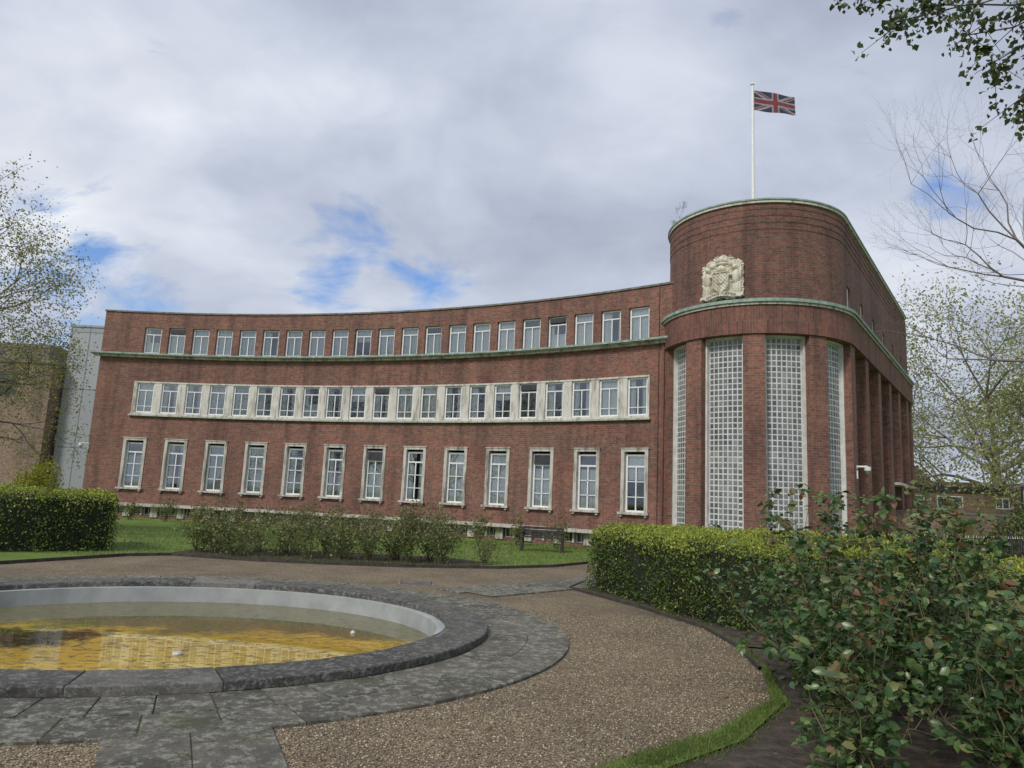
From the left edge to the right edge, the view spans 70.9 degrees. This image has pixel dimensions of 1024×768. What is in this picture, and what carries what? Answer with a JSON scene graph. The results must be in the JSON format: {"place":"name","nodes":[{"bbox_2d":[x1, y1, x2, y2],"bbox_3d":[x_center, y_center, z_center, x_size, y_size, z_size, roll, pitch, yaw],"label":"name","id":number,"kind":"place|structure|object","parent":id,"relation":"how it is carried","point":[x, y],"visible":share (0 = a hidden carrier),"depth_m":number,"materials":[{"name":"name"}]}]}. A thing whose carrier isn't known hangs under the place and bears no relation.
{"place":"outdoors","nodes":[
{"label":"outdoors","id":0,"kind":"place"},
{"bbox_2d":[50,324,103,488],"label":"clad building","id":1,"kind":"structure","parent":0,"point":[73,473],"depth_m":39.40,"materials":[{"name":"metal"}]},
{"bbox_2d":[94,717,287,767],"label":"garden path","id":2,"kind":"structure","parent":0,"point":[245,743],"depth_m":4.29,"materials":[{"name":"stone"}]},
{"bbox_2d":[0,578,487,696],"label":"garden pond","id":3,"kind":"structure","parent":0,"point":[449,630],"depth_m":8.21,"materials":[{"name":"stone"}]},
{"bbox_2d":[0,601,428,670],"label":"water","id":4,"kind":"structure","parent":3,"relation":"in","point":[112,636],"depth_m":8.50,"materials":[{"name":"yellow liquid"}]},
{"bbox_2d":[0,575,568,745],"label":"paving","id":5,"kind":"structure","parent":0,"point":[502,655],"depth_m":5.46,"materials":[{"name":"grey stone"}]},
{"bbox_2d":[15,524,596,565],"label":"lawn grass","id":6,"kind":"structure","parent":0,"point":[320,548],"depth_m":19.30,"materials":[{"name":"plant"}]},
{"bbox_2d":[0,556,769,767],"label":"gravel path","id":7,"kind":"structure","parent":0,"point":[571,602],"depth_m":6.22,"materials":[{"name":"brown gravel"}]},
{"bbox_2d":[0,553,589,568],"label":"path edging","id":8,"kind":"object","parent":7,"relation":"on","point":[270,560],"visible":0.95,"depth_m":15.43,"materials":[{"name":"stone"}]},
{"bbox_2d":[569,580,761,670],"bbox_3d":[1.940,3.371,10.669,0.642,0.050,7.158,5,-9,-13],"label":"path edging","id":9,"kind":"object","parent":7,"relation":"on","point":[755,664],"visible":0.88,"depth_m":10.11,"materials":[{"name":"concrete"}]},
{"bbox_2d":[0,517,791,767],"bbox_3d":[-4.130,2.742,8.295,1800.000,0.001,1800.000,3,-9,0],"label":"ground","id":10,"kind":"structure","parent":0,"point":[144,522],"depth_m":19.78,"materials":[{"name":"green plant"}]},
{"bbox_2d":[0,342,67,491],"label":"brick block","id":11,"kind":"structure","parent":10,"relation":"on","point":[7,466],"depth_m":38.42,"materials":[{"name":"brown brick"}]},
{"bbox_2d":[4,456,64,492],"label":"shrub","id":12,"kind":"object","parent":10,"relation":"on","point":[33,477],"visible":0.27,"depth_m":25.30,"materials":[{"name":"green plant"}]},
{"bbox_2d":[0,151,106,487],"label":"tree","id":13,"kind":"object","parent":10,"relation":"on","point":[56,288],"visible":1,"depth_m":21.20,"materials":[{"name":"green plant"}]},
{"bbox_2d":[0,481,122,551],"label":"hedge","id":14,"kind":"object","parent":10,"relation":"on","point":[40,518],"visible":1,"depth_m":15.68,"materials":[{"name":"green plant"}]},
{"bbox_2d":[175,547,489,564],"bbox_3d":[-4.095,4.152,17.285,7.400,0.001,2.500,3,-9,0],"label":"flower bed","id":15,"kind":"object","parent":10,"relation":"on","point":[360,559],"visible":0.57,"depth_m":16.89,"materials":[{"name":"soil"}]},
{"bbox_2d":[170,500,236,551],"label":"rose bush","id":16,"kind":"object","parent":15,"relation":"on","point":[196,533],"visible":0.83,"depth_m":16.84,"materials":[{"name":"green plant"}]},
{"bbox_2d":[188,493,259,552],"bbox_3d":[-6.828,3.299,17.032,1.405,1.417,1.420,8,-11,-33],"label":"rose bush","id":17,"kind":"object","parent":15,"relation":"on","point":[223,535],"visible":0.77,"depth_m":16.86,"materials":[{"name":"green plant"}]},
{"bbox_2d":[203,503,266,553],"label":"rose bush","id":18,"kind":"object","parent":15,"relation":"on","point":[230,541],"visible":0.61,"depth_m":16.71,"materials":[{"name":"green plant"}]},
{"bbox_2d":[207,515,273,555],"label":"rose bush","id":19,"kind":"object","parent":15,"relation":"on","point":[254,545],"visible":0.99,"depth_m":16.33,"materials":[{"name":"green plant"}]},
{"bbox_2d":[254,506,318,555],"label":"rose bush","id":20,"kind":"object","parent":15,"relation":"on","point":[281,551],"visible":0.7,"depth_m":16.90,"materials":[{"name":"green plant"}]},
{"bbox_2d":[269,498,331,558],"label":"rose bush","id":21,"kind":"object","parent":15,"relation":"on","point":[303,545],"visible":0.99,"depth_m":16.48,"materials":[{"name":"green plant"}]},
{"bbox_2d":[304,501,357,554],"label":"rose bush","id":22,"kind":"object","parent":15,"relation":"on","point":[325,528],"visible":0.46,"depth_m":17.65,"materials":[{"name":"green plant"}]},
{"bbox_2d":[313,506,368,558],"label":"rose bush","id":23,"kind":"object","parent":15,"relation":"on","point":[330,545],"visible":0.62,"depth_m":16.83,"materials":[{"name":"green plant"}]},
{"bbox_2d":[321,511,376,559],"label":"rose bush","id":24,"kind":"object","parent":15,"relation":"on","point":[342,553],"visible":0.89,"depth_m":16.55,"materials":[{"name":"green plant"}]},
{"bbox_2d":[337,500,397,559],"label":"rose bush","id":25,"kind":"object","parent":15,"relation":"on","point":[365,546],"visible":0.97,"depth_m":16.67,"materials":[{"name":"green plant"}]},
{"bbox_2d":[364,512,426,559],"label":"rose bush","id":26,"kind":"object","parent":15,"relation":"on","point":[388,550],"visible":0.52,"depth_m":17.06,"materials":[{"name":"green plant"}]},
{"bbox_2d":[382,498,436,562],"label":"rose bush","id":27,"kind":"object","parent":15,"relation":"on","point":[409,533],"visible":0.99,"depth_m":16.54,"materials":[{"name":"green plant"}]},
{"bbox_2d":[419,487,476,563],"bbox_3d":[-1.663,3.310,16.835,1.349,1.780,1.445,-3,-10,31],"label":"rose bush","id":28,"kind":"object","parent":15,"relation":"on","point":[441,542],"visible":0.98,"depth_m":16.76,"materials":[{"name":"green plant"}]},
{"bbox_2d":[461,523,502,562],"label":"rose bush","id":29,"kind":"object","parent":15,"relation":"on","point":[485,550],"visible":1,"depth_m":17.42,"materials":[{"name":"green plant"}]},
{"bbox_2d":[520,526,563,552],"bbox_3d":[0.929,4.799,22.216,1.330,0.740,0.530,1,-9,8],"label":"park bench","id":30,"kind":"object","parent":10,"relation":"on","point":[525,530],"visible":0.98,"depth_m":22.42,"materials":[{"name":"grey wood"}]},
{"bbox_2d":[579,588,790,767],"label":"grass verge","id":31,"kind":"object","parent":10,"relation":"on","point":[699,754],"depth_m":4.83,"materials":[{"name":"plant"}]},
{"bbox_2d":[582,588,896,658],"bbox_3d":[4.135,3.350,9.870,4.278,0.001,8.975,11,-12,-44],"label":"flower bed","id":32,"kind":"object","parent":10,"relation":"on","point":[730,632],"depth_m":9.39,"materials":[{"name":"soil"}]},
{"bbox_2d":[584,520,1023,668],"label":"hedge","id":33,"kind":"object","parent":32,"relation":"on","point":[653,565],"visible":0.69,"depth_m":10.38,"materials":[{"name":"green plant"}]},
{"bbox_2d":[665,523,1001,560],"bbox_3d":[7.213,3.982,16.750,7.688,1.281,2.735,3,-9,0],"label":"hedge","id":34,"kind":"object","parent":10,"relation":"on","point":[755,530],"visible":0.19,"depth_m":16.27,"materials":[{"name":"green plant"}]},
{"bbox_2d":[674,648,1021,767],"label":"flower bed","id":35,"kind":"object","parent":10,"relation":"on","point":[779,739],"visible":0.33,"depth_m":5.00,"materials":[{"name":"soil"}]},
{"bbox_2d":[694,486,922,685],"bbox_3d":[2.730,1.898,6.879,1.530,1.858,2.013,5,-9,-17],"label":"rose bush","id":36,"kind":"object","parent":35,"relation":"on","point":[787,587],"visible":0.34,"depth_m":6.81,"materials":[{"name":"green plant"}]},
{"bbox_2d":[741,483,906,652],"bbox_3d":[3.365,2.009,7.499,1.301,1.890,1.636,9,-11,-34],"label":"rose bush","id":37,"kind":"object","parent":35,"relation":"on","point":[823,519],"visible":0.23,"depth_m":7.33,"materials":[{"name":"green plant"}]},
{"bbox_2d":[708,488,958,707],"bbox_3d":[2.613,1.786,5.970,1.891,1.808,1.483,3,-9,0],"label":"rose bush","id":38,"kind":"object","parent":35,"relation":"on","point":[800,545],"visible":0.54,"depth_m":5.92,"materials":[{"name":"green plant"}]},
{"bbox_2d":[790,627,949,767],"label":"rose bush","id":39,"kind":"object","parent":35,"relation":"on","point":[864,744],"visible":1,"depth_m":4.21,"materials":[{"name":"green plant"}]},
{"bbox_2d":[764,549,984,735],"bbox_3d":[2.517,1.831,4.957,1.288,1.370,1.345,-3,-10,31],"label":"rose bush","id":40,"kind":"object","parent":35,"relation":"on","point":[826,659],"visible":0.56,"depth_m":4.94,"materials":[{"name":"green plant"}]},
{"bbox_2d":[804,486,1023,718],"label":"rose bush","id":41,"kind":"object","parent":35,"relation":"on","point":[900,636],"visible":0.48,"depth_m":5.92,"materials":[{"name":"green plant"}]},
{"bbox_2d":[862,480,1023,694],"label":"rose bush","id":42,"kind":"object","parent":35,"relation":"on","point":[930,518],"visible":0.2,"depth_m":6.78,"materials":[{"name":"green plant"}]},
{"bbox_2d":[890,507,1023,764],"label":"rose bush","id":43,"kind":"object","parent":35,"relation":"on","point":[969,566],"visible":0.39,"depth_m":4.99,"materials":[{"name":"green plant"}]},
{"bbox_2d":[894,583,1023,767],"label":"rose bush","id":44,"kind":"object","parent":35,"relation":"on","point":[1012,755],"visible":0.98,"depth_m":4.19,"materials":[{"name":"green plant"}]},
{"bbox_2d":[904,508,1015,668],"bbox_3d":[4.680,2.164,7.523,1.054,1.708,1.174,-4,-11,36],"label":"rose bush","id":45,"kind":"object","parent":35,"relation":"on","point":[1009,567],"visible":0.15,"depth_m":7.41,"materials":[{"name":"green plant"}]},
{"bbox_2d":[829,0,1023,142],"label":"tree","id":46,"kind":"object","parent":10,"relation":"on","point":[927,9],"visible":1,"depth_m":9.17,"materials":[{"name":"green plant"}]},
{"bbox_2d":[860,60,1023,452],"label":"tree","id":47,"kind":"object","parent":10,"relation":"on","point":[1014,237],"visible":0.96,"depth_m":22.94,"materials":[{"name":"plant"}]},
{"bbox_2d":[893,243,1023,513],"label":"tree","id":48,"kind":"object","parent":10,"relation":"on","point":[996,469],"visible":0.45,"depth_m":43.80,"materials":[{"name":"green plant"}]},
{"bbox_2d":[896,510,1023,559],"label":"garden wall","id":49,"kind":"structure","parent":10,"relation":"on","point":[899,513],"depth_m":29.09,"materials":[{"name":"brown brick"}]},
{"bbox_2d":[914,467,1017,514],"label":"pub building","id":50,"kind":"structure","parent":10,"relation":"on","point":[1001,509],"depth_m":40.94,"materials":[{"name":"brown brick"}]},
{"bbox_2d":[943,281,1023,486],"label":"tree","id":51,"kind":"object","parent":10,"relation":"on","point":[1019,391],"visible":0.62,"depth_m":44.32,"materials":[{"name":"green plant"}]},
{"bbox_2d":[977,499,1023,558],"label":"shrub","id":52,"kind":"object","parent":10,"relation":"on","point":[1018,526],"visible":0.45,"depth_m":26.89,"materials":[{"name":"green plant"}]},
{"bbox_2d":[79,197,915,547],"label":"civic building","id":53,"kind":"structure","parent":0,"point":[729,375],"depth_m":27.13,"materials":[{"name":"red brick"}]},
{"bbox_2d":[115,437,147,490],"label":"window","id":54,"kind":"structure","parent":53,"relation":"in","point":[131,466],"depth_m":31.67,"materials":[{"name":"white paint"}]},
{"bbox_2d":[135,383,154,412],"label":"window","id":55,"kind":"structure","parent":53,"relation":"in","point":[145,393],"depth_m":32.13,"materials":[{"name":"white paint"}]},
{"bbox_2d":[160,384,178,413],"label":"window","id":56,"kind":"structure","parent":53,"relation":"in","point":[163,408],"depth_m":32.08,"materials":[{"name":"white paint"}]},
{"bbox_2d":[157,438,188,492],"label":"window","id":57,"kind":"structure","parent":53,"relation":"in","point":[169,449],"depth_m":31.58,"materials":[{"name":"white paint"}]},
{"bbox_2d":[168,329,185,353],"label":"window","id":58,"kind":"structure","parent":53,"relation":"in","point":[177,336],"depth_m":32.54,"materials":[{"name":"glass"}]},
{"bbox_2d":[184,385,202,414],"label":"window","id":59,"kind":"structure","parent":53,"relation":"in","point":[188,401],"depth_m":31.99,"materials":[{"name":"white paint"}]},
{"bbox_2d":[192,330,209,354],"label":"window","id":60,"kind":"structure","parent":53,"relation":"in","point":[201,337],"depth_m":32.47,"materials":[{"name":"glass"}]},
{"bbox_2d":[198,440,228,494],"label":"window","id":61,"kind":"structure","parent":53,"relation":"in","point":[214,463],"depth_m":31.41,"materials":[{"name":"white paint"}]},
{"bbox_2d":[208,385,226,414],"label":"window","id":62,"kind":"structure","parent":53,"relation":"in","point":[217,394],"depth_m":31.88,"materials":[{"name":"white paint"}]},
{"bbox_2d":[215,330,232,354],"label":"window","id":63,"kind":"structure","parent":53,"relation":"in","point":[224,337],"depth_m":32.36,"materials":[{"name":"glass"}]},
{"bbox_2d":[232,386,249,415],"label":"window","id":64,"kind":"structure","parent":53,"relation":"in","point":[241,393],"depth_m":31.73,"materials":[{"name":"white paint"}]},
{"bbox_2d":[239,331,255,355],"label":"window","id":65,"kind":"structure","parent":53,"relation":"in","point":[248,338],"depth_m":32.21,"materials":[{"name":"glass"}]},
{"bbox_2d":[238,442,267,496],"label":"window","id":66,"kind":"structure","parent":53,"relation":"in","point":[254,464],"depth_m":31.13,"materials":[{"name":"white paint"}]},
{"bbox_2d":[279,387,296,416],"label":"window","id":67,"kind":"structure","parent":53,"relation":"in","point":[283,399],"depth_m":31.33,"materials":[{"name":"white paint"}]},
{"bbox_2d":[278,443,306,498],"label":"window","id":68,"kind":"structure","parent":53,"relation":"in","point":[290,454],"depth_m":30.75,"materials":[{"name":"white paint"}]},
{"bbox_2d":[285,331,302,355],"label":"window","id":69,"kind":"structure","parent":53,"relation":"in","point":[294,338],"depth_m":31.81,"materials":[{"name":"glass"}]},
{"bbox_2d":[302,387,319,417],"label":"window","id":70,"kind":"structure","parent":53,"relation":"in","point":[309,410],"depth_m":31.06,"materials":[{"name":"white paint"}]},
{"bbox_2d":[308,330,325,355],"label":"window","id":71,"kind":"structure","parent":53,"relation":"in","point":[317,338],"depth_m":31.56,"materials":[{"name":"glass"}]},
{"bbox_2d":[318,444,346,500],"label":"window","id":72,"kind":"structure","parent":53,"relation":"in","point":[328,460],"depth_m":30.28,"materials":[{"name":"white paint"}]},
{"bbox_2d":[325,387,342,417],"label":"window","id":73,"kind":"structure","parent":53,"relation":"in","point":[330,395],"depth_m":30.79,"materials":[{"name":"white paint"}]},
{"bbox_2d":[332,330,348,355],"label":"window","id":74,"kind":"structure","parent":53,"relation":"in","point":[340,337],"depth_m":31.28,"materials":[{"name":"glass"}]},
{"bbox_2d":[357,445,386,502],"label":"window","id":75,"kind":"structure","parent":53,"relation":"in","point":[372,482],"depth_m":29.73,"materials":[{"name":"glass"}]},
{"bbox_2d":[372,387,389,418],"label":"window","id":76,"kind":"structure","parent":53,"relation":"in","point":[378,391],"depth_m":30.11,"materials":[{"name":"white paint"}]},
{"bbox_2d":[378,329,394,354],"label":"window","id":77,"kind":"structure","parent":53,"relation":"in","point":[386,336],"depth_m":30.63,"materials":[{"name":"glass"}]},
{"bbox_2d":[396,387,413,418],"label":"window","id":78,"kind":"structure","parent":53,"relation":"in","point":[405,394],"depth_m":29.77,"materials":[{"name":"white paint"}]},
{"bbox_2d":[401,328,417,354],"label":"window","id":79,"kind":"structure","parent":53,"relation":"in","point":[409,340],"depth_m":30.25,"materials":[{"name":"glass"}]},
{"bbox_2d":[398,446,426,504],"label":"window","id":80,"kind":"structure","parent":53,"relation":"in","point":[408,457],"depth_m":29.10,"materials":[{"name":"white paint"}]},
{"bbox_2d":[420,387,437,418],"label":"window","id":81,"kind":"structure","parent":53,"relation":"in","point":[428,398],"depth_m":29.37,"materials":[{"name":"white paint"}]},
{"bbox_2d":[425,326,441,353],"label":"window","id":82,"kind":"structure","parent":53,"relation":"in","point":[432,340],"depth_m":29.82,"materials":[{"name":"glass"}]},
{"bbox_2d":[444,386,461,418],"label":"window","id":83,"kind":"structure","parent":53,"relation":"in","point":[448,399],"depth_m":28.92,"materials":[{"name":"white paint"}]},
{"bbox_2d":[439,447,467,507],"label":"window","id":84,"kind":"structure","parent":53,"relation":"in","point":[455,464],"depth_m":28.38,"materials":[{"name":"white paint"}]},
{"bbox_2d":[449,325,465,352],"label":"window","id":85,"kind":"structure","parent":53,"relation":"in","point":[457,333],"depth_m":29.39,"materials":[{"name":"glass"}]},
{"bbox_2d":[469,385,486,418],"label":"window","id":86,"kind":"structure","parent":53,"relation":"in","point":[474,390],"depth_m":28.48,"materials":[{"name":"white paint"}]},
{"bbox_2d":[473,323,490,351],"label":"window","id":87,"kind":"structure","parent":53,"relation":"in","point":[481,332],"depth_m":28.92,"materials":[{"name":"glass"}]},
{"bbox_2d":[481,447,510,509],"bbox_3d":[-0.558,3.599,27.451,1.140,2.345,0.355,-2,-10,27],"label":"window","id":88,"kind":"structure","parent":53,"relation":"in","point":[497,464],"depth_m":27.56,"materials":[{"name":"glass"}]},
{"bbox_2d":[494,384,511,418],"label":"window","id":89,"kind":"structure","parent":53,"relation":"in","point":[502,392],"depth_m":27.96,"materials":[{"name":"white paint"}]},
{"bbox_2d":[498,321,514,349],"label":"window","id":90,"kind":"structure","parent":53,"relation":"in","point":[506,336],"depth_m":28.43,"materials":[{"name":"glass"}]},
{"bbox_2d":[523,319,540,348],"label":"window","id":91,"kind":"structure","parent":53,"relation":"in","point":[531,337],"depth_m":27.88,"materials":[{"name":"glass"}]},
{"bbox_2d":[524,448,554,511],"bbox_3d":[1.074,3.532,26.549,1.140,2.345,0.352,-3,-10,30],"label":"window","id":92,"kind":"structure","parent":53,"relation":"in","point":[540,481],"depth_m":26.64,"materials":[{"name":"glass"}]},
{"bbox_2d":[545,382,563,417],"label":"window","id":93,"kind":"structure","parent":53,"relation":"in","point":[550,410],"depth_m":26.90,"materials":[{"name":"white paint"}]},
{"bbox_2d":[549,316,566,346],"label":"window","id":94,"kind":"structure","parent":53,"relation":"in","point":[560,339],"depth_m":27.31,"materials":[{"name":"glass"}]},
{"bbox_2d":[572,381,590,416],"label":"window","id":95,"kind":"structure","parent":53,"relation":"in","point":[576,385],"depth_m":26.28,"materials":[{"name":"white paint"}]},
{"bbox_2d":[575,313,592,344],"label":"window","id":96,"kind":"structure","parent":53,"relation":"in","point":[584,323],"depth_m":26.74,"materials":[{"name":"glass"}]},
{"bbox_2d":[569,448,600,514],"bbox_3d":[2.659,3.449,25.565,1.140,2.345,0.352,-3,-11,33],"label":"window","id":97,"kind":"structure","parent":53,"relation":"in","point":[585,482],"depth_m":25.66,"materials":[{"name":"white paint"}]},
{"bbox_2d":[599,379,618,416],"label":"window","id":98,"kind":"structure","parent":53,"relation":"in","point":[608,388],"depth_m":25.65,"materials":[{"name":"white paint"}]},
{"bbox_2d":[602,310,620,341],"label":"window","id":99,"kind":"structure","parent":53,"relation":"in","point":[607,325],"depth_m":26.18,"materials":[{"name":"glass"}]},
{"bbox_2d":[617,448,648,517],"bbox_3d":[4.189,3.351,24.500,1.140,2.345,0.342,-4,-11,36],"label":"window","id":100,"kind":"structure","parent":53,"relation":"in","point":[633,466],"depth_m":24.63,"materials":[{"name":"white paint"}]},
{"bbox_2d":[628,377,647,415],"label":"window","id":101,"kind":"structure","parent":53,"relation":"in","point":[632,387],"depth_m":25.03,"materials":[{"name":"white paint"}]},
{"bbox_2d":[630,306,649,339],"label":"window","id":102,"kind":"structure","parent":53,"relation":"in","point":[639,317],"depth_m":25.50,"materials":[{"name":"glass"}]},
{"bbox_2d":[672,344,685,525],"bbox_3d":[5.548,1.883,23.296,0.361,6.350,1.221,5,-9,-14],"label":"glass block window","id":103,"kind":"structure","parent":53,"relation":"in","point":[679,387],"depth_m":23.61,"materials":[{"name":"glass"}]},
{"bbox_2d":[705,336,743,531],"bbox_3d":[6.488,1.702,21.875,1.221,6.350,0.361,-4,-11,38],"label":"glass block window","id":104,"kind":"structure","parent":53,"relation":"in","point":[724,507],"depth_m":21.95,"materials":[{"name":"white glass"}]},
{"bbox_2d":[750,82,754,198],"bbox_3d":[8.593,-7.854,25.634,0.220,6.270,0.214,3,-9,0],"label":"flagpole","id":105,"kind":"object","parent":53,"relation":"on","point":[752,149],"visible":0.6,"depth_m":25.68,"materials":[{"name":"metal"}]},
{"bbox_2d":[754,90,795,114],"bbox_3d":[9.630,-10.244,26.242,1.787,0.870,0.098,5,-9,-16],"label":"union flag","id":106,"kind":"object","parent":105,"relation":"attached to","point":[769,102],"visible":1,"depth_m":26.19,"materials":[{"name":"fabric"}]},
{"bbox_2d":[765,335,808,536],"bbox_3d":[8.098,1.685,21.301,1.220,6.350,0.377,3,-9,0],"label":"glass block window","id":107,"kind":"structure","parent":53,"relation":"in","point":[785,370],"depth_m":21.39,"materials":[{"name":"white glass"}]},
{"bbox_2d":[827,340,847,536],"bbox_3d":[9.733,1.837,21.786,1.221,6.350,0.361,9,-11,-35],"label":"glass block window","id":108,"kind":"structure","parent":53,"relation":"in","point":[836,402],"depth_m":22.05,"materials":[{"name":"glass"}]},
{"bbox_2d":[0,0,1023,483],"label":"sky","id":109,"kind":"structure","parent":0,"point":[211,156],"materials":[{"name":"grey"}]},
{"bbox_2d":[437,577,596,597],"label":"garden path","id":110,"kind":"structure","parent":0,"point":[520,588],"depth_m":12.70,"materials":[{"name":"stone"}]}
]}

